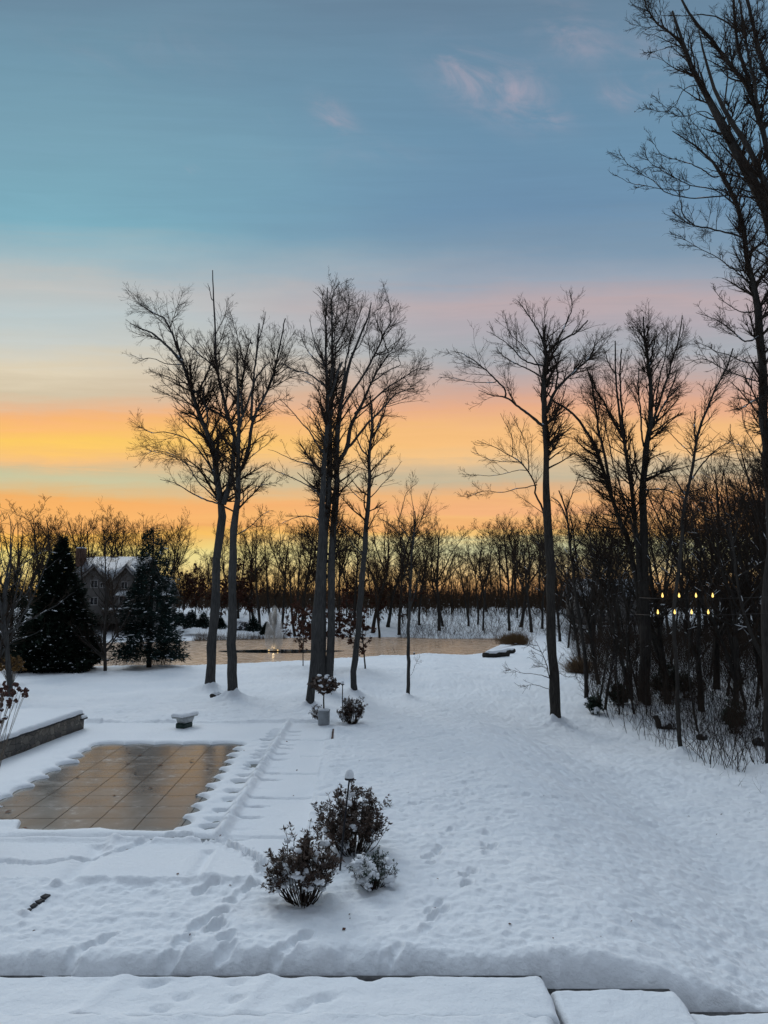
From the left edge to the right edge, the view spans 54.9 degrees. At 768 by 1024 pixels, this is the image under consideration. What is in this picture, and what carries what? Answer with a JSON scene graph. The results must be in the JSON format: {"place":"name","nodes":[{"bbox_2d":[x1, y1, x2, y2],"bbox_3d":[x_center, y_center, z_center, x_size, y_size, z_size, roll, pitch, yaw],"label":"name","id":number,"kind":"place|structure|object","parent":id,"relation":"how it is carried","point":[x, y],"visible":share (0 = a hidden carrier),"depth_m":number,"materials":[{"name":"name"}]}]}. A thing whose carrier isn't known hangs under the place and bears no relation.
{"place":"outdoors","nodes":[
{"label":"outdoors","id":0,"kind":"place"},
{"bbox_2d":[2,637,500,667],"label":"pond ice","id":1,"kind":"structure","parent":0,"point":[377,646],"depth_m":99.40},
{"bbox_2d":[0,973,559,1023],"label":"wall cap","id":2,"kind":"object","parent":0,"point":[260,995],"visible":0.95,"depth_m":10.56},
{"bbox_2d":[0,598,767,1011],"bbox_3d":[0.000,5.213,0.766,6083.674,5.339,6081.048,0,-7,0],"label":"ground","id":3,"kind":"structure","parent":0,"point":[526,834],"depth_m":17.74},
{"bbox_2d":[0,681,28,765],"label":"hydrangea","id":4,"kind":"object","parent":3,"relation":"on","point":[13,692],"visible":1,"depth_m":16.59,"materials":[{"name":"plant"}]},
{"bbox_2d":[0,567,30,660],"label":"bare tree","id":5,"kind":"object","parent":3,"relation":"on","point":[19,605],"visible":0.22,"depth_m":80.84,"materials":[{"name":"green plant"}]},
{"bbox_2d":[0,512,52,623],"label":"bare tree","id":6,"kind":"object","parent":3,"relation":"on","point":[18,545],"visible":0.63,"depth_m":128.31,"materials":[{"name":"brown plant"}]},
{"bbox_2d":[0,532,61,662],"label":"young tree","id":7,"kind":"object","parent":3,"relation":"on","point":[10,613],"visible":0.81,"depth_m":44.55,"materials":[{"name":"brown plant"}]},
{"bbox_2d":[0,509,72,696],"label":"young tree","id":8,"kind":"object","parent":3,"relation":"on","point":[5,608],"visible":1,"depth_m":42.07,"materials":[{"name":"brown plant"}]},
{"bbox_2d":[0,507,73,619],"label":"bare tree","id":9,"kind":"object","parent":3,"relation":"on","point":[39,557],"visible":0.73,"depth_m":136.11,"materials":[{"name":"brown plant"}]},
{"bbox_2d":[0,495,85,599],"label":"bare tree","id":10,"kind":"object","parent":3,"relation":"on","point":[13,508],"visible":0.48,"depth_m":141.08,"materials":[{"name":"brown plant"}]},
{"bbox_2d":[0,708,87,759],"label":"stone wall","id":11,"kind":"structure","parent":3,"relation":"on","point":[32,728],"depth_m":28.28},
{"bbox_2d":[2,535,111,673],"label":"arborvitae","id":12,"kind":"object","parent":3,"relation":"on","point":[54,644],"visible":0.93,"depth_m":54.85,"materials":[{"name":"green plant"}]},
{"bbox_2d":[46,507,101,557],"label":"bare tree","id":13,"kind":"object","parent":3,"relation":"on","point":[80,535],"visible":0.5,"depth_m":149.59,"materials":[{"name":"brown plant"}]},
{"bbox_2d":[37,516,126,570],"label":"bare tree","id":14,"kind":"object","parent":3,"relation":"on","point":[79,542],"visible":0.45,"depth_m":149.08,"materials":[{"name":"brown plant"}]},
{"bbox_2d":[70,534,103,599],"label":"bare tree","id":15,"kind":"object","parent":3,"relation":"on","point":[84,563],"visible":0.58,"depth_m":125.63,"materials":[{"name":"brown plant"}]},
{"bbox_2d":[62,526,138,670],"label":"young tree","id":16,"kind":"object","parent":3,"relation":"on","point":[104,650],"visible":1,"depth_m":54.67,"materials":[{"name":"brown plant"}]},
{"bbox_2d":[87,498,134,556],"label":"bare tree","id":17,"kind":"object","parent":3,"relation":"on","point":[107,526],"visible":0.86,"depth_m":146.87,"materials":[{"name":"brown plant"}]},
{"bbox_2d":[86,513,141,556],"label":"bare tree","id":18,"kind":"object","parent":3,"relation":"on","point":[117,553],"visible":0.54,"depth_m":154.75,"materials":[{"name":"brown plant"}]},
{"bbox_2d":[76,550,156,636],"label":"bare tree","id":19,"kind":"object","parent":3,"relation":"on","point":[112,588],"visible":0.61,"depth_m":123.61,"materials":[{"name":"brown plant"}]},
{"bbox_2d":[57,547,179,623],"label":"house","id":20,"kind":"structure","parent":3,"relation":"on","point":[93,604],"depth_m":130.36,"materials":[{"name":"grey"}]},
{"bbox_2d":[0,744,257,839],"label":"patio","id":21,"kind":"structure","parent":3,"relation":"on","point":[67,797],"depth_m":21.66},
{"bbox_2d":[107,527,192,666],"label":"spruce","id":22,"kind":"object","parent":3,"relation":"on","point":[131,648],"visible":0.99,"depth_m":57.71,"materials":[{"name":"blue plant"}]},
{"bbox_2d":[147,510,198,579],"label":"bare tree","id":23,"kind":"object","parent":3,"relation":"on","point":[181,533],"visible":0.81,"depth_m":146.53,"materials":[{"name":"brown plant"}]},
{"bbox_2d":[171,710,198,728],"bbox_3d":[-8.523,8.883,31.667,0.662,0.666,1.166,-3,-7,22],"label":"diving board","id":24,"kind":"object","parent":3,"relation":"on","point":[184,719],"visible":1,"depth_m":31.39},
{"bbox_2d":[118,270,267,683],"bbox_3d":[-12.103,-2.391,45.853,8.303,26.622,8.531,4,-8,-32],"label":"ash tree","id":25,"kind":"object","parent":3,"relation":"on","point":[206,435],"visible":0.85,"depth_m":45.48,"materials":[{"name":"brown plant"}]},
{"bbox_2d":[177,563,225,615],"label":"oak tree","id":26,"kind":"object","parent":3,"relation":"on","point":[196,595],"visible":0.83,"depth_m":146.29,"materials":[{"name":"brown plant"}]},
{"bbox_2d":[191,630,286,641],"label":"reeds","id":27,"kind":"object","parent":3,"relation":"on","point":[253,637],"visible":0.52,"depth_m":119.56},
{"bbox_2d":[220,558,262,620],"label":"oak tree","id":28,"kind":"object","parent":3,"relation":"on","point":[240,595],"visible":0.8,"depth_m":137.31,"materials":[{"name":"brown plant"}]},
{"bbox_2d":[215,520,274,616],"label":"bare tree","id":29,"kind":"object","parent":3,"relation":"on","point":[243,539],"visible":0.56,"depth_m":143.36,"materials":[{"name":"brown plant"}]},
{"bbox_2d":[212,504,283,625],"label":"bare tree","id":30,"kind":"object","parent":3,"relation":"on","point":[255,577],"visible":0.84,"depth_m":132.18,"materials":[{"name":"brown plant"}]},
{"bbox_2d":[203,307,310,690],"bbox_3d":[-7.374,-0.659,41.698,5.024,22.264,6.960,-5,-8,38],"label":"ash tree","id":31,"kind":"object","parent":3,"relation":"on","point":[232,682],"visible":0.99,"depth_m":41.49,"materials":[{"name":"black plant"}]},
{"bbox_2d":[242,524,278,625],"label":"bare tree","id":32,"kind":"object","parent":3,"relation":"on","point":[265,590],"visible":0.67,"depth_m":140.06,"materials":[{"name":"brown plant"}]},
{"bbox_2d":[0,1012,553,1023],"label":"wall cap","id":33,"kind":"object","parent":3,"relation":"on","point":[278,1018],"visible":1,"depth_m":9.31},
{"bbox_2d":[255,517,301,628],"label":"bare tree","id":34,"kind":"object","parent":3,"relation":"on","point":[283,587],"visible":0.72,"depth_m":135.55,"materials":[{"name":"brown plant"}]},
{"bbox_2d":[260,557,297,623],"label":"bare tree","id":35,"kind":"object","parent":3,"relation":"on","point":[274,578],"visible":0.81,"depth_m":139.79,"materials":[{"name":"brown plant"}]},
{"bbox_2d":[267,539,303,636],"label":"bare tree","id":36,"kind":"object","parent":3,"relation":"on","point":[290,571],"visible":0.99,"depth_m":128.34,"materials":[{"name":"brown plant"}]},
{"bbox_2d":[259,818,345,907],"bbox_3d":[-1.471,6.431,13.625,1.577,1.475,1.521,0,-7,0],"label":"shrub","id":37,"kind":"object","parent":3,"relation":"on","point":[298,863],"visible":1,"depth_m":13.38,"materials":[{"name":"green plant"}]},
{"bbox_2d":[282,596,326,665],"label":"young oak","id":38,"kind":"object","parent":3,"relation":"on","point":[299,633],"visible":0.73,"depth_m":57.62,"materials":[{"name":"brown plant"}]},
{"bbox_2d":[267,509,348,630],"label":"bare tree","id":39,"kind":"object","parent":3,"relation":"on","point":[305,588],"visible":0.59,"depth_m":130.76,"materials":[{"name":"brown plant"}]},
{"bbox_2d":[267,272,364,703],"bbox_3d":[-3.768,-1.906,38.886,5.682,24.085,4.064,-1,-7,11],"label":"ash tree","id":40,"kind":"object","parent":3,"relation":"on","point":[322,471],"visible":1,"depth_m":38.64,"materials":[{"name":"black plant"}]},
{"bbox_2d":[290,600,349,640],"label":"young oak","id":41,"kind":"object","parent":3,"relation":"on","point":[305,613],"visible":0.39,"depth_m":52.97,"materials":[{"name":"brown plant"}]},
{"bbox_2d":[318,708,329,724],"bbox_3d":[-2.624,8.920,32.291,0.516,0.692,0.516,0,-7,0],"label":"planter","id":42,"kind":"object","parent":3,"relation":"on","point":[323,716],"visible":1,"depth_m":32.06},
{"bbox_2d":[307,674,340,707],"bbox_3d":[-2.629,7.951,32.397,1.497,1.683,1.349,0,-7,0],"label":"topiary","id":43,"kind":"object","parent":42,"relation":"in","point":[324,685],"visible":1,"depth_m":32.22,"materials":[{"name":"brown plant"}]},
{"bbox_2d":[329,511,363,627],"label":"bare tree","id":44,"kind":"object","parent":3,"relation":"on","point":[341,570],"visible":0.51,"depth_m":131.93,"materials":[{"name":"brown plant"}]},
{"bbox_2d":[311,779,391,856],"bbox_3d":[-0.719,6.640,16.105,1.843,1.629,1.862,0,-7,0],"label":"shrub","id":45,"kind":"object","parent":3,"relation":"on","point":[366,827],"visible":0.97,"depth_m":15.85,"materials":[{"name":"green plant"}]},
{"bbox_2d":[338,696,367,723],"bbox_3d":[-1.337,8.682,32.582,1.371,1.260,1.132,0,-7,0],"label":"shrub","id":46,"kind":"object","parent":3,"relation":"on","point":[351,708],"visible":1,"depth_m":32.38,"materials":[{"name":"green plant"}]},
{"bbox_2d":[335,594,376,668],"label":"young oak","id":47,"kind":"object","parent":3,"relation":"on","point":[340,634],"visible":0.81,"depth_m":55.01,"materials":[{"name":"brown plant"}]},
{"bbox_2d":[336,519,377,627],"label":"bare tree","id":48,"kind":"object","parent":3,"relation":"on","point":[355,584],"visible":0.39,"depth_m":137.06,"materials":[{"name":"brown plant"}]},
{"bbox_2d":[293,278,433,677],"bbox_3d":[-1.178,-2.064,44.713,8.670,25.791,6.987,0,-7,0],"label":"oak tree","id":49,"kind":"object","parent":3,"relation":"on","point":[325,662],"visible":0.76,"depth_m":44.16,"materials":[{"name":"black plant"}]},
{"bbox_2d":[337,373,401,690],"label":"ash tree","id":50,"kind":"object","parent":3,"relation":"on","point":[355,656],"visible":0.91,"depth_m":44.23,"materials":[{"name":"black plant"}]},
{"bbox_2d":[343,845,398,890],"bbox_3d":[-0.244,6.841,14.249,1.018,0.803,1.083,-5,-8,36],"label":"shrub","id":51,"kind":"object","parent":3,"relation":"on","point":[368,871],"visible":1,"depth_m":14.08,"materials":[{"name":"white plant"}]},
{"bbox_2d":[356,550,392,637],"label":"bare tree","id":52,"kind":"object","parent":3,"relation":"on","point":[376,597],"visible":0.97,"depth_m":125.20,"materials":[{"name":"brown plant"}]},
{"bbox_2d":[0,585,757,616],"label":"thicket","id":53,"kind":"object","parent":3,"relation":"on","point":[446,601],"visible":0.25,"depth_m":158.22,"materials":[{"name":"brown plant"}]},
{"bbox_2d":[0,554,758,607],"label":"woods","id":54,"kind":"object","parent":3,"relation":"on","point":[336,591],"visible":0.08,"depth_m":200.41,"materials":[{"name":"brown plant"}]},
{"bbox_2d":[339,508,427,632],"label":"bare tree","id":55,"kind":"object","parent":3,"relation":"on","point":[387,557],"visible":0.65,"depth_m":131.52,"materials":[{"name":"brown plant"}]},
{"bbox_2d":[362,504,441,626],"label":"bare tree","id":56,"kind":"object","parent":3,"relation":"on","point":[391,605],"visible":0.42,"depth_m":136.55,"materials":[{"name":"brown plant"}]},
{"bbox_2d":[384,520,433,634],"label":"bare tree","id":57,"kind":"object","parent":3,"relation":"on","point":[400,604],"visible":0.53,"depth_m":130.04,"materials":[{"name":"brown plant"}]},
{"bbox_2d":[375,470,447,693],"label":"young tree","id":58,"kind":"object","parent":3,"relation":"on","point":[410,563],"visible":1,"depth_m":45.16,"materials":[{"name":"brown plant"}]},
{"bbox_2d":[397,538,473,625],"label":"bare tree","id":59,"kind":"object","parent":3,"relation":"on","point":[434,590],"visible":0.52,"depth_m":138.71,"materials":[{"name":"brown plant"}]},
{"bbox_2d":[410,508,475,630],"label":"bare tree","id":60,"kind":"object","parent":3,"relation":"on","point":[437,571],"visible":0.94,"depth_m":132.19,"materials":[{"name":"brown plant"}]},
{"bbox_2d":[447,543,483,625],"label":"bare tree","id":61,"kind":"object","parent":3,"relation":"on","point":[464,594],"visible":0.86,"depth_m":137.16,"materials":[{"name":"brown plant"}]},
{"bbox_2d":[466,529,497,624],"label":"bare tree","id":62,"kind":"object","parent":3,"relation":"on","point":[476,586],"visible":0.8,"depth_m":139.56,"materials":[{"name":"brown plant"}]},
{"bbox_2d":[451,531,514,611],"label":"bare tree","id":63,"kind":"object","parent":3,"relation":"on","point":[482,586],"visible":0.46,"depth_m":156.57,"materials":[{"name":"brown plant"}]},
{"bbox_2d":[396,603,575,637],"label":"bank scrub","id":64,"kind":"object","parent":3,"relation":"on","point":[465,618],"visible":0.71,"depth_m":137.01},
{"bbox_2d":[462,522,514,630],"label":"bare tree","id":65,"kind":"object","parent":3,"relation":"on","point":[487,574],"visible":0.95,"depth_m":133.00,"materials":[{"name":"brown plant"}]},
{"bbox_2d":[473,512,527,630],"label":"bare tree","id":66,"kind":"object","parent":3,"relation":"on","point":[506,575],"visible":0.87,"depth_m":135.00,"materials":[{"name":"brown plant"}]},
{"bbox_2d":[491,629,536,644],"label":"reed clump","id":67,"kind":"object","parent":3,"relation":"on","point":[513,639],"visible":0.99,"depth_m":94.25,"materials":[{"name":"plant"}]},
{"bbox_2d":[492,525,544,631],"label":"bare tree","id":68,"kind":"object","parent":3,"relation":"on","point":[526,590],"visible":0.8,"depth_m":131.16,"materials":[{"name":"brown plant"}]},
{"bbox_2d":[477,516,568,626],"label":"bare tree","id":69,"kind":"object","parent":3,"relation":"on","point":[524,602],"visible":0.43,"depth_m":137.31,"materials":[{"name":"brown plant"}]},
{"bbox_2d":[432,286,621,717],"bbox_3d":[8.615,-0.835,41.454,11.823,24.933,5.703,0,-7,0],"label":"oak tree","id":70,"kind":"object","parent":3,"relation":"on","point":[547,441],"visible":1,"depth_m":41.28,"materials":[{"name":"brown plant"}]},
{"bbox_2d":[524,517,566,628],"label":"bare tree","id":71,"kind":"object","parent":3,"relation":"on","point":[542,613],"visible":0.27,"depth_m":136.50,"materials":[{"name":"brown plant"}]},
{"bbox_2d":[503,527,588,641],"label":"bare tree","id":72,"kind":"object","parent":3,"relation":"on","point":[558,625],"visible":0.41,"depth_m":102.75,"materials":[{"name":"brown plant"}]},
{"bbox_2d":[535,531,608,660],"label":"bare tree","id":73,"kind":"object","parent":3,"relation":"on","point":[571,610],"visible":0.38,"depth_m":64.95,"materials":[{"name":"brown plant"}]},
{"bbox_2d":[550,476,605,697],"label":"young tree","id":74,"kind":"object","parent":3,"relation":"on","point":[571,558],"visible":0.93,"depth_m":44.72,"materials":[{"name":"brown plant"}]},
{"bbox_2d":[527,488,639,684],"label":"bare tree","id":75,"kind":"object","parent":3,"relation":"on","point":[588,612],"visible":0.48,"depth_m":51.50,"materials":[{"name":"brown plant"}]},
{"bbox_2d":[503,504,668,639],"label":"bare tree","id":76,"kind":"object","parent":3,"relation":"on","point":[595,594],"visible":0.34,"depth_m":72.96,"materials":[{"name":"brown plant"}]},
{"bbox_2d":[563,579,637,624],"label":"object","id":77,"kind":"structure","parent":3,"relation":"on","point":[624,613],"depth_m":139.38,"materials":[{"name":"brown"}]},
{"bbox_2d":[552,509,658,697],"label":"bare tree","id":78,"kind":"object","parent":3,"relation":"on","point":[609,590],"visible":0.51,"depth_m":46.45,"materials":[{"name":"brown plant"}]},
{"bbox_2d":[562,486,651,647],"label":"bare tree","id":79,"kind":"object","parent":3,"relation":"on","point":[587,512],"visible":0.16,"depth_m":69.08,"materials":[{"name":"brown plant"}]},
{"bbox_2d":[590,581,627,713],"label":"sapling","id":80,"kind":"object","parent":3,"relation":"on","point":[614,648],"visible":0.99,"depth_m":41.40,"materials":[{"name":"brown plant"}]},
{"bbox_2d":[588,532,639,695],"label":"sapling","id":81,"kind":"object","parent":3,"relation":"on","point":[623,635],"visible":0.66,"depth_m":44.93,"materials":[{"name":"brown plant"}]},
{"bbox_2d":[586,542,651,709],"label":"sapling","id":82,"kind":"object","parent":3,"relation":"on","point":[613,656],"visible":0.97,"depth_m":41.40,"materials":[{"name":"brown plant"}]},
{"bbox_2d":[547,989,696,1023],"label":"wall cap","id":83,"kind":"object","parent":3,"relation":"on","point":[620,1006],"visible":0.98,"depth_m":10.58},
{"bbox_2d":[549,298,698,705],"bbox_3d":[14.970,-0.693,44.456,9.276,24.853,7.128,0,-7,0],"label":"maple tree","id":84,"kind":"object","parent":3,"relation":"on","point":[608,486],"visible":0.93,"depth_m":44.27,"materials":[{"name":"brown plant"}]},
{"bbox_2d":[598,568,656,713],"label":"sapling","id":85,"kind":"object","parent":3,"relation":"on","point":[627,647],"visible":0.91,"depth_m":41.43,"materials":[{"name":"brown plant"}]},
{"bbox_2d":[599,482,703,633],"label":"bare tree","id":86,"kind":"object","parent":3,"relation":"on","point":[665,579],"visible":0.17,"depth_m":75.13,"materials":[{"name":"brown plant"}]},
{"bbox_2d":[554,504,752,704],"bbox_3d":[16.381,5.794,47.163,12.512,12.563,11.733,2,-7,-20],"label":"bare tree","id":87,"kind":"object","parent":3,"relation":"on","point":[655,637],"visible":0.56,"depth_m":45.08,"materials":[{"name":"brown plant"}]},
{"bbox_2d":[557,616,767,771],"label":"undergrowth","id":88,"kind":"object","parent":3,"relation":"on","point":[741,714],"visible":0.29,"depth_m":39.41,"materials":[{"name":"brown plant"}]},
{"bbox_2d":[574,633,762,715],"bbox_3d":[27.080,11.323,57.403,23.872,4.053,40.836,-2,-7,15],"label":"dark brush","id":89,"kind":"object","parent":3,"relation":"on","point":[597,667],"visible":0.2,"depth_m":46.33,"materials":[{"name":"brown plant"}]},
{"bbox_2d":[624,459,715,634],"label":"bare tree","id":90,"kind":"object","parent":3,"relation":"on","point":[671,499],"visible":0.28,"depth_m":70.68,"materials":[{"name":"brown plant"}]},
{"bbox_2d":[606,106,767,763],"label":"ash tree","id":91,"kind":"object","parent":3,"relation":"on","point":[758,333],"visible":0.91,"depth_m":30.97,"materials":[{"name":"brown plant"}]},
{"bbox_2d":[670,582,707,729],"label":"sapling","id":92,"kind":"object","parent":3,"relation":"on","point":[688,658],"visible":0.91,"depth_m":37.79,"materials":[{"name":"brown plant"}]},
{"bbox_2d":[616,477,766,708],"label":"bare tree","id":93,"kind":"object","parent":3,"relation":"on","point":[734,668],"visible":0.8,"depth_m":39.39,"materials":[{"name":"brown plant"}]},
{"bbox_2d":[618,445,765,689],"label":"bare tree","id":94,"kind":"object","parent":3,"relation":"on","point":[716,656],"visible":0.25,"depth_m":46.85,"materials":[{"name":"brown plant"}]},
{"bbox_2d":[636,342,755,746],"bbox_3d":[14.757,1.267,34.240,5.908,19.257,3.453,0,-7,0],"label":"young tree","id":95,"kind":"object","parent":3,"relation":"on","point":[696,437],"visible":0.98,"depth_m":34.32,"materials":[{"name":"brown plant"}]},
{"bbox_2d":[625,0,767,326],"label":"ash tree","id":96,"kind":"object","parent":3,"relation":"on","point":[752,172],"visible":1,"depth_m":28.71,"materials":[{"name":"brown plant"}]},
{"bbox_2d":[646,500,765,710],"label":"bare tree","id":97,"kind":"object","parent":3,"relation":"on","point":[699,633],"visible":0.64,"depth_m":41.47,"materials":[{"name":"brown plant"}]},
{"bbox_2d":[648,479,765,676],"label":"bare tree","id":98,"kind":"object","parent":3,"relation":"on","point":[702,553],"visible":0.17,"depth_m":49.82,"materials":[{"name":"brown plant"}]},
{"bbox_2d":[667,494,765,691],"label":"bare tree","id":99,"kind":"object","parent":3,"relation":"on","point":[753,648],"visible":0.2,"depth_m":44.83,"materials":[{"name":"brown plant"}]},
{"bbox_2d":[676,531,757,707],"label":"sapling","id":100,"kind":"object","parent":3,"relation":"on","point":[730,642],"visible":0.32,"depth_m":42.52,"materials":[{"name":"brown plant"}]},
{"bbox_2d":[671,391,766,568],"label":"bare tree","id":101,"kind":"object","parent":3,"relation":"on","point":[745,471],"visible":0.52,"depth_m":43.49,"materials":[{"name":"brown plant"}]},
{"bbox_2d":[674,438,765,663],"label":"bare tree","id":102,"kind":"object","parent":3,"relation":"on","point":[725,504],"visible":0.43,"depth_m":44.09,"materials":[{"name":"brown plant"}]},
{"bbox_2d":[688,475,766,731],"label":"bare tree","id":103,"kind":"object","parent":3,"relation":"on","point":[749,629],"visible":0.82,"depth_m":37.51,"materials":[{"name":"brown plant"}]},
{"bbox_2d":[689,1012,767,1023],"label":"wall cap","id":104,"kind":"object","parent":3,"relation":"on","point":[730,1017],"visible":0.83,"depth_m":10.83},
{"bbox_2d":[724,476,766,617],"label":"bare tree","id":105,"kind":"object","parent":3,"relation":"on","point":[755,529],"visible":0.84,"depth_m":37.74,"materials":[{"name":"brown plant"}]},
{"bbox_2d":[0,0,767,597],"label":"sky","id":106,"kind":"structure","parent":0,"point":[451,153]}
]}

